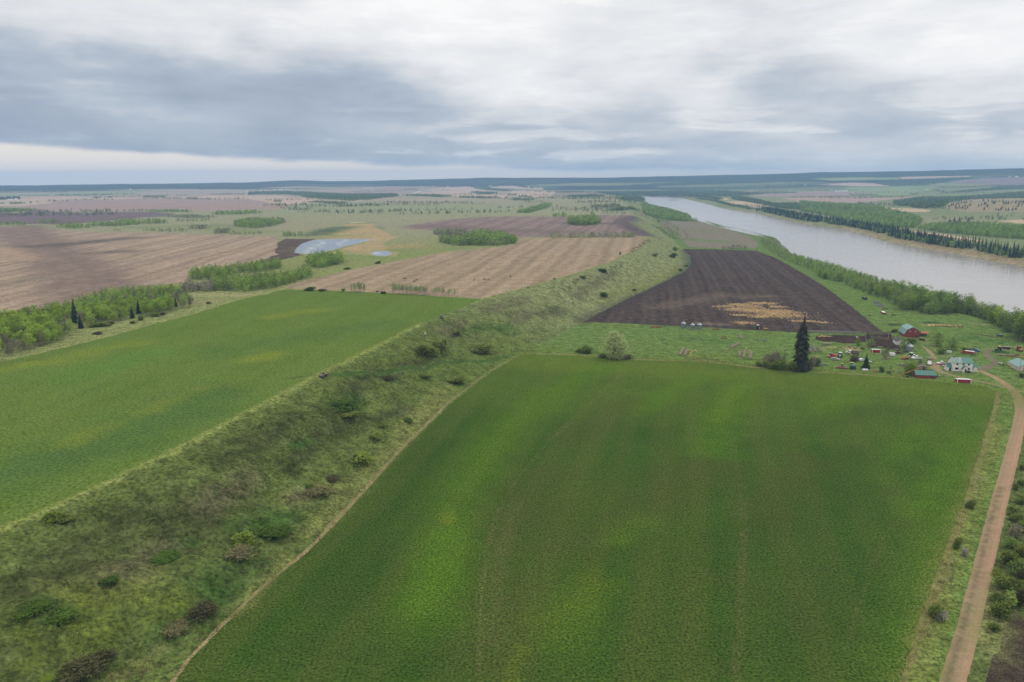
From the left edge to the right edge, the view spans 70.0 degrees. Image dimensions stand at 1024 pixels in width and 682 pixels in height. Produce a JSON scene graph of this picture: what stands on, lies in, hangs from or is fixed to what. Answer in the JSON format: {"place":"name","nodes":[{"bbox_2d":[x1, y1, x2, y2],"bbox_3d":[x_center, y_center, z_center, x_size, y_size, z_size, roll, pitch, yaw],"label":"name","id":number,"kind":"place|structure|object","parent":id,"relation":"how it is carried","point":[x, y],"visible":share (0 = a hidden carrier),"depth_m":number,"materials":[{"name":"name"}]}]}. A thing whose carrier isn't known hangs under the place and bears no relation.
{"place":"outdoors","nodes":[
{"label":"outdoors","id":0,"kind":"place"},
{"bbox_2d":[0,196,144,205],"bbox_3d":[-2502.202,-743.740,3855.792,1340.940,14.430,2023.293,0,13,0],"label":"stubble field","id":1,"kind":"structure","parent":0,"point":[42,200],"depth_m":3771.30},
{"bbox_2d":[0,191,144,195],"bbox_3d":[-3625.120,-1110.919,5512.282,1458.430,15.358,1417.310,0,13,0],"label":"grass field","id":2,"kind":"structure","parent":0,"point":[90,193],"depth_m":5672.06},
{"bbox_2d":[0,209,173,224],"bbox_3d":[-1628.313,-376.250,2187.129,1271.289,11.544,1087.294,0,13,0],"label":"plowed field","id":3,"kind":"structure","parent":0,"point":[33,218],"depth_m":1997.11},
{"bbox_2d":[0,226,278,313],"bbox_3d":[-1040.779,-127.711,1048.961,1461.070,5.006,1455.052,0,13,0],"label":"stubble field","id":4,"kind":"structure","parent":0,"point":[40,266],"depth_m":936.22,"materials":[{"name":"plant"}]},
{"bbox_2d":[20,198,291,211],"bbox_3d":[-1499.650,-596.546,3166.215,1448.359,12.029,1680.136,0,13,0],"label":"plowed field","id":5,"kind":"structure","parent":0,"point":[150,204],"depth_m":2946.95,"materials":[{"name":"soil"}]},
{"bbox_2d":[0,290,480,529],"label":"green field","id":6,"kind":"structure","parent":0,"point":[76,420],"depth_m":370.08,"materials":[{"name":"plant"}]},
{"bbox_2d":[177,195,319,204],"bbox_3d":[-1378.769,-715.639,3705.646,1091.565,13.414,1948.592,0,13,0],"label":"stubble field","id":7,"kind":"structure","parent":0,"point":[264,199],"depth_m":3733.80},
{"bbox_2d":[263,239,314,261],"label":"pond mud","id":8,"kind":"structure","parent":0,"point":[286,249],"depth_m":1061.31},
{"bbox_2d":[294,239,373,253],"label":"pond","id":9,"kind":"structure","parent":0,"point":[308,247],"depth_m":1121.10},
{"bbox_2d":[170,354,520,681],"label":"dry verge","id":10,"kind":"structure","parent":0,"point":[317,540],"depth_m":251.09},
{"bbox_2d":[316,223,398,256],"bbox_3d":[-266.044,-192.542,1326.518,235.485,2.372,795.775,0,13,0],"label":"reed bed","id":11,"kind":"object","parent":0,"point":[361,231],"visible":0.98,"depth_m":1274.82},
{"bbox_2d":[370,251,392,255],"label":"pond","id":12,"kind":"structure","parent":0,"point":[381,253],"depth_m":982.83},
{"bbox_2d":[345,187,419,193],"bbox_3d":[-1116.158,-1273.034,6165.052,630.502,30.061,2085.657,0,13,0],"label":"stubble field","id":13,"kind":"structure","parent":0,"point":[392,189],"depth_m":6348.98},
{"bbox_2d":[285,353,520,378],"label":"farm track","id":14,"kind":"structure","parent":0,"point":[392,370],"depth_m":420.81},
{"bbox_2d":[423,186,486,192],"bbox_3d":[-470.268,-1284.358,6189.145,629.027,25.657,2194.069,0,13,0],"label":"stubble field","id":15,"kind":"structure","parent":0,"point":[463,189],"depth_m":6510.75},
{"bbox_2d":[422,192,504,197],"bbox_3d":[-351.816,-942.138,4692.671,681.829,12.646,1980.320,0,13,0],"label":"stubble field","id":16,"kind":"structure","parent":0,"point":[467,194],"depth_m":4382.32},
{"bbox_2d":[285,238,646,297],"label":"stubble field","id":17,"kind":"structure","parent":0,"point":[523,262],"depth_m":814.58,"materials":[{"name":"plant"}]},
{"bbox_2d":[0,168,1023,681],"bbox_3d":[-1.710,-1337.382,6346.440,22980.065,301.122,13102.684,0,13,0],"label":"ground","id":18,"kind":"structure","parent":0,"point":[542,318],"depth_m":388.72,"materials":[{"name":"plant"}]},
{"bbox_2d":[22,333,36,348],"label":"aspen tree","id":19,"kind":"object","parent":18,"relation":"on","point":[28,340],"visible":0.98,"depth_m":434.64,"materials":[{"name":"green plant"}]},
{"bbox_2d":[11,598,51,622],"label":"shrub","id":20,"kind":"object","parent":18,"relation":"on","point":[38,607],"visible":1,"depth_m":185.50,"materials":[{"name":"green plant"}]},
{"bbox_2d":[38,673,55,681],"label":"shrub","id":21,"kind":"object","parent":18,"relation":"on","point":[48,678],"visible":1,"depth_m":172.41,"materials":[{"name":"green plant"}]},
{"bbox_2d":[42,510,63,523],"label":"shrub","id":22,"kind":"object","parent":18,"relation":"on","point":[54,516],"visible":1,"depth_m":219.07,"materials":[{"name":"green plant"}]},
{"bbox_2d":[42,604,80,627],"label":"shrub","id":23,"kind":"object","parent":18,"relation":"on","point":[64,614],"visible":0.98,"depth_m":186.18,"materials":[{"name":"green plant"}]},
{"bbox_2d":[52,513,77,522],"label":"shrub","id":24,"kind":"object","parent":18,"relation":"on","point":[70,516],"visible":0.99,"depth_m":220.56,"materials":[{"name":"green plant"}]},
{"bbox_2d":[69,299,77,322],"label":"spruce tree","id":25,"kind":"object","parent":18,"relation":"on","point":[74,313],"visible":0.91,"depth_m":514.57,"materials":[{"name":"green plant"}]},
{"bbox_2d":[53,652,108,681],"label":"shrub","id":26,"kind":"object","parent":18,"relation":"on","point":[86,667],"visible":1,"depth_m":175.16,"materials":[{"name":"brown plant"}]},
{"bbox_2d":[83,648,119,663],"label":"shrub","id":27,"kind":"object","parent":18,"relation":"on","point":[110,656],"visible":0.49,"depth_m":181.18,"materials":[{"name":"brown plant"}]},
{"bbox_2d":[97,572,120,586],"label":"shrub","id":28,"kind":"object","parent":18,"relation":"on","point":[108,581],"visible":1,"depth_m":202.79,"materials":[{"name":"green plant"}]},
{"bbox_2d":[151,548,180,565],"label":"shrub","id":29,"kind":"object","parent":18,"relation":"on","point":[161,558],"visible":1,"depth_m":219.57,"materials":[{"name":"green plant"}]},
{"bbox_2d":[160,617,190,637],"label":"shrub","id":30,"kind":"object","parent":18,"relation":"on","point":[176,629],"visible":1,"depth_m":196.41,"materials":[{"name":"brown plant"}]},
{"bbox_2d":[185,598,219,622],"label":"shrub","id":31,"kind":"object","parent":18,"relation":"on","point":[207,608],"visible":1,"depth_m":202.92,"materials":[{"name":"brown plant"}]},
{"bbox_2d":[221,542,256,561],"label":"shrub","id":32,"kind":"object","parent":18,"relation":"on","point":[242,551],"visible":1,"depth_m":228.42,"materials":[{"name":"brown plant"}]},
{"bbox_2d":[230,530,254,546],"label":"shrub","id":33,"kind":"object","parent":18,"relation":"on","point":[241,537],"visible":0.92,"depth_m":236.29,"materials":[{"name":"green plant"}]},
{"bbox_2d":[254,523,294,539],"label":"shrub","id":34,"kind":"object","parent":18,"relation":"on","point":[276,531],"visible":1,"depth_m":246.28,"materials":[{"name":"green plant"}]},
{"bbox_2d":[303,482,333,499],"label":"shrub","id":35,"kind":"object","parent":18,"relation":"on","point":[318,490],"visible":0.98,"depth_m":276.94,"materials":[{"name":"brown plant"}]},
{"bbox_2d":[325,474,340,482],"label":"shrub","id":36,"kind":"object","parent":18,"relation":"on","point":[331,478],"visible":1,"depth_m":291.15,"materials":[{"name":"brown plant"}]},
{"bbox_2d":[329,398,362,412],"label":"shrub","id":37,"kind":"object","parent":18,"relation":"on","point":[349,404],"visible":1,"depth_m":346.79,"materials":[{"name":"green plant"}]},
{"bbox_2d":[340,410,359,417],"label":"shrub","id":38,"kind":"object","parent":18,"relation":"on","point":[349,413],"visible":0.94,"depth_m":340.81,"materials":[{"name":"green plant"}]},
{"bbox_2d":[350,450,374,465],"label":"shrub","id":39,"kind":"object","parent":18,"relation":"on","point":[362,457],"visible":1,"depth_m":309.03,"materials":[{"name":"green plant"}]},
{"bbox_2d":[415,342,435,355],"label":"shrub","id":40,"kind":"object","parent":18,"relation":"on","point":[423,349],"visible":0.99,"depth_m":450.59,"materials":[{"name":"green plant"}]},
{"bbox_2d":[427,338,448,352],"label":"shrub","id":41,"kind":"object","parent":18,"relation":"on","point":[441,347],"visible":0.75,"depth_m":467.33,"materials":[{"name":"green plant"}]},
{"bbox_2d":[443,374,467,382],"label":"shrub","id":42,"kind":"object","parent":18,"relation":"on","point":[460,378],"visible":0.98,"depth_m":432.77,"materials":[{"name":"green plant"}]},
{"bbox_2d":[471,342,495,353],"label":"shrub","id":43,"kind":"object","parent":18,"relation":"on","point":[482,348],"visible":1,"depth_m":495.37,"materials":[{"name":"green plant"}]},
{"bbox_2d":[0,174,1019,243],"bbox_3d":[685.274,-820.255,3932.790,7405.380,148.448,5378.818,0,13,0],"label":"conifer woodland","id":44,"kind":"object","parent":18,"relation":"on","point":[931,236],"visible":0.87,"depth_m":1851.91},
{"bbox_2d":[0,200,1023,311],"bbox_3d":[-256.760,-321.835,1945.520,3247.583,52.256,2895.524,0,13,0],"label":"woodland","id":45,"kind":"object","parent":18,"relation":"on","point":[880,214],"visible":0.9,"depth_m":1298.25,"materials":[{"name":"green plant"}]},
{"bbox_2d":[0,173,1023,224],"bbox_3d":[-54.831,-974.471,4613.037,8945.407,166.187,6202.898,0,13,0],"label":"distant woodland","id":46,"kind":"object","parent":18,"relation":"on","point":[929,201],"visible":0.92,"depth_m":3913.13,"materials":[{"name":"plant"}]},
{"bbox_2d":[0,223,1023,681],"bbox_3d":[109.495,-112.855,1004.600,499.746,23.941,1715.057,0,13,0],"label":"scrub","id":47,"kind":"object","parent":18,"relation":"on","point":[236,511],"visible":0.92,"depth_m":230.84,"materials":[{"name":"green plant"}]},
{"bbox_2d":[0,179,1023,291],"bbox_3d":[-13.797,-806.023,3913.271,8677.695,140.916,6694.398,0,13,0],"label":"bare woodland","id":48,"kind":"object","parent":18,"relation":"on","point":[189,284],"visible":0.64,"depth_m":1745.89,"materials":[{"name":"plant"}]},
{"bbox_2d":[96,352,1005,681],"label":"dry grass","id":49,"kind":"structure","parent":18,"relation":"on","point":[402,446],"depth_m":224.53,"materials":[{"name":"plant"}]},
{"bbox_2d":[578,345,593,353],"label":"shrub","id":50,"kind":"object","parent":18,"relation":"on","point":[586,349],"visible":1,"depth_m":512.26,"materials":[{"name":"green plant"}]},
{"bbox_2d":[770,349,782,362],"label":"shrub","id":51,"kind":"object","parent":18,"relation":"on","point":[778,357],"visible":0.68,"depth_m":475.21,"materials":[{"name":"grey plant"}]},
{"bbox_2d":[792,316,811,371],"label":"tall spruce","id":52,"kind":"object","parent":18,"relation":"on","point":[802,352],"visible":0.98,"depth_m":458.90,"materials":[{"name":"green plant"}]},
{"bbox_2d":[807,357,816,369],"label":"shrub","id":53,"kind":"object","parent":18,"relation":"on","point":[811,364],"visible":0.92,"depth_m":464.21,"materials":[{"name":"grey plant"}]},
{"bbox_2d":[807,330,860,333],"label":"panel fence","id":54,"kind":"object","parent":18,"relation":"on","point":[848,332],"visible":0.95,"depth_m":574.23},
{"bbox_2d":[899,291,914,308],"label":"riverside poplar","id":55,"kind":"object","parent":18,"relation":"on","point":[906,300],"visible":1,"depth_m":670.27,"materials":[{"name":"green plant"}]},
{"bbox_2d":[899,323,920,337],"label":"gambrel barn","id":56,"kind":"structure","parent":18,"relation":"on","point":[907,330],"depth_m":558.25,"materials":[{"name":"red"}]},
{"bbox_2d":[913,370,936,378],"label":"long shed","id":57,"kind":"structure","parent":18,"relation":"on","point":[924,374],"depth_m":445.02,"materials":[{"name":"teal"}]},
{"bbox_2d":[929,331,945,345],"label":"yard tree","id":58,"kind":"object","parent":18,"relation":"on","point":[937,342],"visible":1,"depth_m":527.56,"materials":[{"name":"green plant"}]},
{"bbox_2d":[934,610,948,620],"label":"shrub","id":59,"kind":"object","parent":18,"relation":"on","point":[942,615],"visible":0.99,"depth_m":202.09,"materials":[{"name":"grey plant"}]},
{"bbox_2d":[943,337,960,349],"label":"yard tree","id":60,"kind":"object","parent":18,"relation":"on","point":[952,342],"visible":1,"depth_m":515.27,"materials":[{"name":"green plant"}]},
{"bbox_2d":[944,355,977,372],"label":"farmhouse","id":61,"kind":"object","parent":18,"relation":"on","point":[960,364],"visible":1,"depth_m":459.60,"materials":[{"name":"wood"}]},
{"bbox_2d":[955,378,971,382],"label":"livestock shelter","id":62,"kind":"object","parent":18,"relation":"on","point":[961,380],"visible":1,"depth_m":434.66,"materials":[{"name":"red"}]},
{"bbox_2d":[956,296,975,313],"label":"riverside poplar","id":63,"kind":"object","parent":18,"relation":"on","point":[966,306],"visible":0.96,"depth_m":658.20,"materials":[{"name":"green plant"}]},
{"bbox_2d":[972,303,987,317],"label":"riverside poplar","id":64,"kind":"object","parent":18,"relation":"on","point":[979,308],"visible":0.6,"depth_m":650.23,"materials":[{"name":"green plant"}]},
{"bbox_2d":[985,306,998,322],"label":"riverside poplar","id":65,"kind":"object","parent":18,"relation":"on","point":[990,312],"visible":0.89,"depth_m":614.88,"materials":[{"name":"green plant"}]},
{"bbox_2d":[988,621,1001,630],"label":"roadside shrub","id":66,"kind":"object","parent":18,"relation":"on","point":[996,627],"visible":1,"depth_m":197.30,"materials":[{"name":"green plant"}]},
{"bbox_2d":[990,591,1004,602],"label":"roadside shrub","id":67,"kind":"object","parent":18,"relation":"on","point":[996,596],"visible":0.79,"depth_m":210.23,"materials":[{"name":"green plant"}]},
{"bbox_2d":[987,598,1011,619],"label":"shrub","id":68,"kind":"object","parent":18,"relation":"on","point":[1002,609],"visible":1,"depth_m":202.83,"materials":[{"name":"green plant"}]},
{"bbox_2d":[994,310,1009,326],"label":"riverside poplar","id":69,"kind":"object","parent":18,"relation":"on","point":[1003,319],"visible":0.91,"depth_m":594.64,"materials":[{"name":"green plant"}]},
{"bbox_2d":[990,570,1015,589],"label":"shrub","id":70,"kind":"object","parent":18,"relation":"on","point":[1002,581],"visible":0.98,"depth_m":216.93,"materials":[{"name":"green plant"}]},
{"bbox_2d":[999,549,1019,565],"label":"shrub","id":71,"kind":"object","parent":18,"relation":"on","point":[1006,557],"visible":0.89,"depth_m":230.02,"materials":[{"name":"green plant"}]},
{"bbox_2d":[1001,536,1020,548],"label":"roadside shrub","id":72,"kind":"object","parent":18,"relation":"on","point":[1009,543],"visible":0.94,"depth_m":241.10,"materials":[{"name":"green plant"}]},
{"bbox_2d":[1004,590,1017,607],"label":"roadside shrub","id":73,"kind":"object","parent":18,"relation":"on","point":[1012,596],"visible":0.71,"depth_m":208.22,"materials":[{"name":"green plant"}]},
{"bbox_2d":[1004,577,1023,593],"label":"roadside shrub","id":74,"kind":"object","parent":18,"relation":"on","point":[1014,581],"visible":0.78,"depth_m":215.44,"materials":[{"name":"green plant"}]},
{"bbox_2d":[1006,314,1022,334],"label":"riverside poplar","id":75,"kind":"object","parent":18,"relation":"on","point":[1016,316],"visible":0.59,"depth_m":555.51,"materials":[{"name":"green plant"}]},
{"bbox_2d":[1007,559,1023,574],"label":"roadside shrub","id":76,"kind":"object","parent":18,"relation":"on","point":[1014,567],"visible":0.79,"depth_m":224.68,"materials":[{"name":"green plant"}]},
{"bbox_2d":[1008,522,1023,537],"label":"shrub","id":77,"kind":"object","parent":18,"relation":"on","point":[1014,529],"visible":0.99,"depth_m":247.75,"materials":[{"name":"grey plant"}]},
{"bbox_2d":[1008,358,1023,370],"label":"machine shed","id":78,"kind":"structure","parent":18,"relation":"on","point":[1014,363],"depth_m":465.87,"materials":[{"name":"white"}]},
{"bbox_2d":[1008,512,1023,521],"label":"shrub","id":79,"kind":"object","parent":18,"relation":"on","point":[1016,517],"visible":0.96,"depth_m":259.12,"materials":[{"name":"green plant"}]},
{"bbox_2d":[1013,545,1023,555],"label":"roadside shrub","id":80,"kind":"object","parent":18,"relation":"on","point":[1019,549],"visible":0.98,"depth_m":236.08,"materials":[{"name":"green plant"}]},
{"bbox_2d":[1014,313,1023,339],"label":"riverside poplar","id":81,"kind":"object","parent":18,"relation":"on","point":[1021,334],"visible":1,"depth_m":543.65,"materials":[{"name":"green plant"}]},
{"bbox_2d":[1014,568,1023,581],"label":"roadside shrub","id":82,"kind":"object","parent":18,"relation":"on","point":[1020,575],"visible":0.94,"depth_m":221.02,"materials":[{"name":"green plant"}]},
{"bbox_2d":[1016,589,1023,606],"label":"shrub","id":83,"kind":"object","parent":18,"relation":"on","point":[1020,596],"visible":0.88,"depth_m":208.25,"materials":[{"name":"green plant"}]},
{"bbox_2d":[492,186,542,189],"bbox_3d":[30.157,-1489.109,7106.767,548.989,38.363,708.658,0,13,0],"label":"stubble field","id":84,"kind":"structure","parent":0,"point":[518,187],"depth_m":7100.05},
{"bbox_2d":[402,215,650,236],"bbox_3d":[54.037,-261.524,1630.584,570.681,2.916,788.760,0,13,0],"label":"plowed field","id":85,"kind":"structure","parent":0,"point":[530,226],"depth_m":1554.62,"materials":[{"name":"soil"}]},
{"bbox_2d":[511,191,554,196],"bbox_3d":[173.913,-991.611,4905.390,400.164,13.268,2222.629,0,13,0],"label":"stubble field","id":86,"kind":"structure","parent":0,"point":[533,193],"depth_m":4702.43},
{"bbox_2d":[175,354,995,681],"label":"green field","id":87,"kind":"structure","parent":0,"point":[549,518],"depth_m":249.28,"materials":[{"name":"plant"}]},
{"bbox_2d":[660,221,757,248],"bbox_3d":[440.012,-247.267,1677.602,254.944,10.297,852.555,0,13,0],"label":"young crop field","id":88,"kind":"structure","parent":0,"point":[701,234],"depth_m":1542.04,"materials":[{"name":"plant"}]},
{"bbox_2d":[584,249,881,333],"bbox_3d":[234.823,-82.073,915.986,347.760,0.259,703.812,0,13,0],"label":"plowed field","id":89,"kind":"structure","parent":0,"point":[700,286],"depth_m":737.11,"materials":[{"name":"soil"}]},
{"bbox_2d":[689,301,965,354],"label":"loose straw","id":90,"kind":"object","parent":89,"relation":"on","point":[780,312],"visible":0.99,"depth_m":661.63,"materials":[{"name":"gold plant"}]},
{"bbox_2d":[527,353,938,381],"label":"dry verge","id":91,"kind":"structure","parent":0,"point":[736,365],"depth_m":474.89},
{"bbox_2d":[602,330,632,359],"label":"willow tree","id":92,"kind":"object","parent":91,"relation":"on","point":[612,351],"visible":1,"depth_m":494.41,"materials":[{"name":"green plant"}]},
{"bbox_2d":[728,201,771,207],"bbox_3d":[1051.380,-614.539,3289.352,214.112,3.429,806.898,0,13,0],"label":"stubble field","id":93,"kind":"structure","parent":0,"point":[742,203],"depth_m":3346.99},
{"bbox_2d":[750,191,872,196],"bbox_3d":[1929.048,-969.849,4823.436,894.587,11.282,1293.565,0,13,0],"label":"stubble field","id":94,"kind":"structure","parent":0,"point":[816,193],"depth_m":4716.99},
{"bbox_2d":[644,196,1023,321],"bbox_3d":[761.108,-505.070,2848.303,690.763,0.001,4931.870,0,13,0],"label":"river","id":95,"kind":"structure","parent":0,"point":[991,282],"depth_m":1195.86,"materials":[{"name":"grey liquid"}]},
{"bbox_2d":[783,197,910,202],"bbox_3d":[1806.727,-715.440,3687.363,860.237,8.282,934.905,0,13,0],"label":"stubble field","id":96,"kind":"structure","parent":0,"point":[843,199],"depth_m":3720.75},
{"bbox_2d":[813,183,885,185],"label":"stubble field","id":97,"kind":"structure","parent":0,"point":[856,184],"depth_m":6321.28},
{"bbox_2d":[812,177,900,180],"bbox_3d":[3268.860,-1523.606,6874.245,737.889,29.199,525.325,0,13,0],"label":"grass field","id":98,"kind":"structure","parent":0,"point":[861,178],"depth_m":6888.36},
{"bbox_2d":[815,334,899,350],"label":"corral mud","id":99,"kind":"structure","parent":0,"point":[883,342],"depth_m":551.58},
{"bbox_2d":[845,187,935,194],"bbox_3d":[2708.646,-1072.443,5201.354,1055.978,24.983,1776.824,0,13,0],"label":"grass field","id":100,"kind":"structure","parent":0,"point":[890,190],"depth_m":5409.07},
{"bbox_2d":[885,207,930,212],"bbox_3d":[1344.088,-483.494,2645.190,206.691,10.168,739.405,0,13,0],"label":"stubble field","id":101,"kind":"structure","parent":0,"point":[912,210],"depth_m":2376.76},
{"bbox_2d":[901,176,968,178],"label":"stubble field","id":102,"kind":"structure","parent":0,"point":[925,177],"depth_m":6659.96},
{"bbox_2d":[914,231,981,241],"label":"stubble field","id":103,"kind":"structure","parent":0,"point":[953,236],"depth_m":1467.04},
{"bbox_2d":[900,392,1001,681],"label":"dry verge","id":104,"kind":"structure","parent":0,"point":[924,618],"depth_m":234.55,"materials":[{"name":"plant"}]},
{"bbox_2d":[927,601,946,617],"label":"shrub","id":105,"kind":"object","parent":104,"relation":"on","point":[932,610],"visible":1,"depth_m":202.77,"materials":[{"name":"green plant"}]},
{"bbox_2d":[952,537,963,548],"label":"shrub","id":106,"kind":"object","parent":104,"relation":"on","point":[957,543],"visible":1,"depth_m":240.72,"materials":[{"name":"green plant"}]},
{"bbox_2d":[963,499,977,508],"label":"shrub","id":107,"kind":"object","parent":104,"relation":"on","point":[970,503],"visible":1,"depth_m":270.22,"materials":[{"name":"green plant"}]},
{"bbox_2d":[928,362,1023,391],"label":"farm track","id":108,"kind":"structure","parent":0,"point":[935,367],"depth_m":457.91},
{"bbox_2d":[939,371,1023,681],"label":"gravel road","id":109,"kind":"structure","parent":0,"point":[959,660],"depth_m":231.99,"materials":[{"name":"gravel"}]},
{"bbox_2d":[946,198,1023,211],"bbox_3d":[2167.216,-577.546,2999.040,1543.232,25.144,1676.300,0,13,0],"label":"grass hillside","id":110,"kind":"structure","parent":0,"point":[974,207],"depth_m":2368.19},
{"bbox_2d":[947,177,1023,184],"bbox_3d":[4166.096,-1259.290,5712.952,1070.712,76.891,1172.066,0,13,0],"label":"plowed field","id":111,"kind":"structure","parent":0,"point":[1007,181],"depth_m":5977.12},
{"bbox_2d":[977,349,997,369],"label":"farm track","id":112,"kind":"structure","parent":0,"point":[986,353],"depth_m":481.77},
{"bbox_2d":[985,610,1023,681],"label":"bare ground","id":113,"kind":"structure","parent":0,"point":[1007,662],"depth_m":187.09,"materials":[{"name":"soil"}]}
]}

